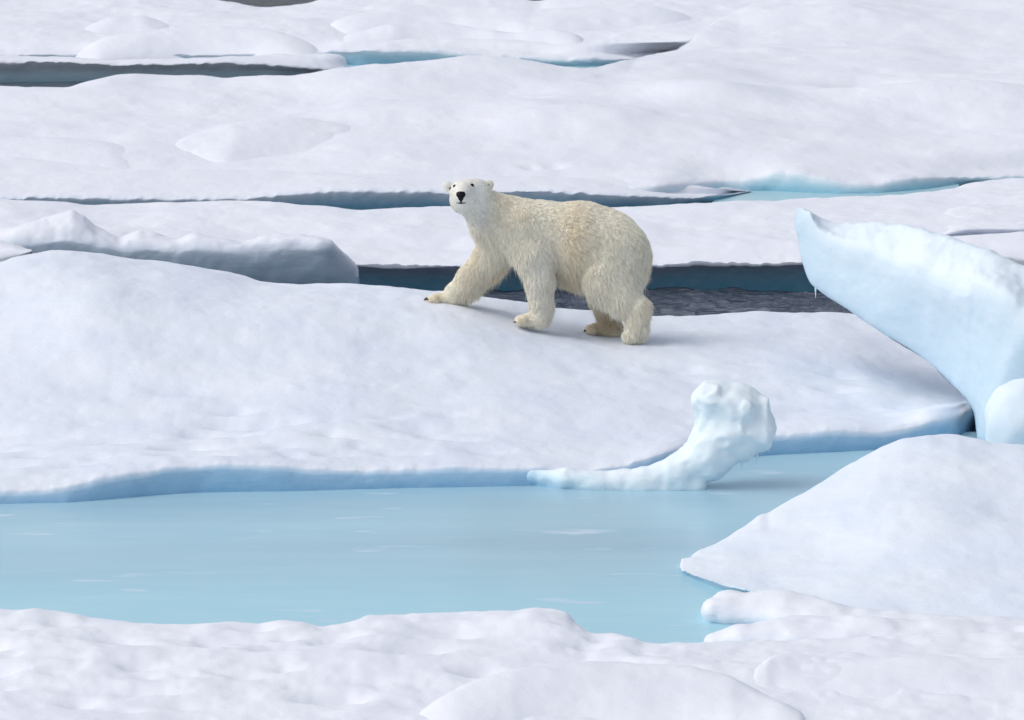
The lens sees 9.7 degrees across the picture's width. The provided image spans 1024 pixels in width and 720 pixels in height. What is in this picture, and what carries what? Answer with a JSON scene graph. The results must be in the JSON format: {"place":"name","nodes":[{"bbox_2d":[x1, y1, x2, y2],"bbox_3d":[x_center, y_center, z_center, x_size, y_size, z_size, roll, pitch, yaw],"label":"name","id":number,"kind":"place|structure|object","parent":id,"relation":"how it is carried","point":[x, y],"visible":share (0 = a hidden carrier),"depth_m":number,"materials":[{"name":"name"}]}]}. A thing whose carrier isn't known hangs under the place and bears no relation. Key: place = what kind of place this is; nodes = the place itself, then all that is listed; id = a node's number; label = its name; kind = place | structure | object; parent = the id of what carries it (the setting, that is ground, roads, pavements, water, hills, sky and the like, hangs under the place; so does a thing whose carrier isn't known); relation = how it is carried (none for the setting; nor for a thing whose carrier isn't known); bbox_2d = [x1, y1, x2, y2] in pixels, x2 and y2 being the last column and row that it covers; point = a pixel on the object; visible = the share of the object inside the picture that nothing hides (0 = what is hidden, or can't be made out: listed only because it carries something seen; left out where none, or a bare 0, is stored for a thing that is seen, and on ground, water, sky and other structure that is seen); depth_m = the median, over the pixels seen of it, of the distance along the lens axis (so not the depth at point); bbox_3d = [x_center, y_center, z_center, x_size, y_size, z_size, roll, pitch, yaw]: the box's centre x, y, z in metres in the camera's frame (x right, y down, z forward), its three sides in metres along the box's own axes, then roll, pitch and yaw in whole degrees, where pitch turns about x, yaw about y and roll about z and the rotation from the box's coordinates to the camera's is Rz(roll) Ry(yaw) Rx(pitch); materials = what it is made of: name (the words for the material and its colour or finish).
{"place":"outdoors","nodes":[
{"label":"outdoors","id":0,"kind":"place"},
{"bbox_2d":[0,0,975,431],"bbox_3d":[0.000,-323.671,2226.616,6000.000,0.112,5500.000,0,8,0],"label":"sea water","id":1,"kind":"structure","parent":0,"point":[690,302],"depth_m":65.31,"materials":[{"name":"grey liquid"}]},
{"bbox_2d":[0,240,31,261],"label":"ice chunk","id":2,"kind":"object","parent":1,"relation":"on","point":[8,250],"visible":0.19,"depth_m":62.37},
{"bbox_2d":[0,53,347,81],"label":"ice floe","id":3,"kind":"object","parent":1,"relation":"on","point":[15,68],"visible":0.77,"depth_m":88.41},
{"bbox_2d":[0,210,359,283],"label":"ice ridge","id":4,"kind":"structure","parent":1,"relation":"on","point":[294,258],"depth_m":63.28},
{"bbox_2d":[0,169,749,209],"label":"ice floe","id":5,"kind":"object","parent":1,"relation":"on","point":[360,191],"visible":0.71,"depth_m":72.92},
{"bbox_2d":[0,0,765,65],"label":"ice floe","id":6,"kind":"object","parent":1,"relation":"on","point":[552,32],"visible":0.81,"depth_m":91.73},
{"bbox_2d":[343,65,603,67],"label":"melt pool","id":7,"kind":"structure","parent":1,"relation":"on","point":[565,66],"depth_m":89.96,"materials":[{"name":"blue liquid"}]},
{"bbox_2d":[0,250,974,503],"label":"ice floe","id":8,"kind":"object","parent":1,"relation":"on","point":[121,377],"visible":0.88,"depth_m":56.18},
{"bbox_2d":[424,179,655,344],"bbox_3d":[0.239,-0.971,58.377,2.205,1.611,0.898,0,8,0],"label":"polar bear","id":9,"kind":"object","parent":8,"relation":"on","point":[599,256],"visible":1,"depth_m":58.22},
{"bbox_2d":[0,0,1023,193],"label":"ice floe","id":10,"kind":"object","parent":1,"relation":"on","point":[846,96],"visible":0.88,"depth_m":78.71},
{"bbox_2d":[0,589,1023,719],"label":"ice floe","id":11,"kind":"object","parent":1,"relation":"on","point":[778,654],"visible":1,"depth_m":44.10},
{"bbox_2d":[680,434,1023,624],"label":"snow mound","id":12,"kind":"object","parent":11,"relation":"on","point":[933,524],"visible":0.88,"depth_m":49.38,"materials":[{"name":"white snow"}]},
{"bbox_2d":[0,178,1023,291],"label":"ice floe","id":13,"kind":"object","parent":1,"relation":"on","point":[750,245],"visible":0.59,"depth_m":68.37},
{"bbox_2d":[713,184,958,201],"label":"melt pool","id":14,"kind":"structure","parent":13,"relation":"on","point":[765,195],"depth_m":74.45,"materials":[{"name":"blue liquid"}]},
{"bbox_2d":[795,208,1023,440],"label":"ice block","id":15,"kind":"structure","parent":1,"relation":"on","point":[950,309],"depth_m":56.37,"materials":[{"name":"white ice"}]},
{"bbox_2d":[955,231,1023,264],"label":"ice floe","id":16,"kind":"object","parent":1,"relation":"on","point":[1010,246],"visible":0.2,"depth_m":65.39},
{"bbox_2d":[985,378,1023,444],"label":"ice chunk","id":17,"kind":"object","parent":1,"relation":"on","point":[1004,415],"visible":0.69,"depth_m":54.02,"materials":[{"name":"ice"}]},
{"bbox_2d":[0,432,976,642],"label":"melt water","id":18,"kind":"structure","parent":0,"point":[599,561],"depth_m":50.04,"materials":[{"name":"blue liquid"}]}
]}

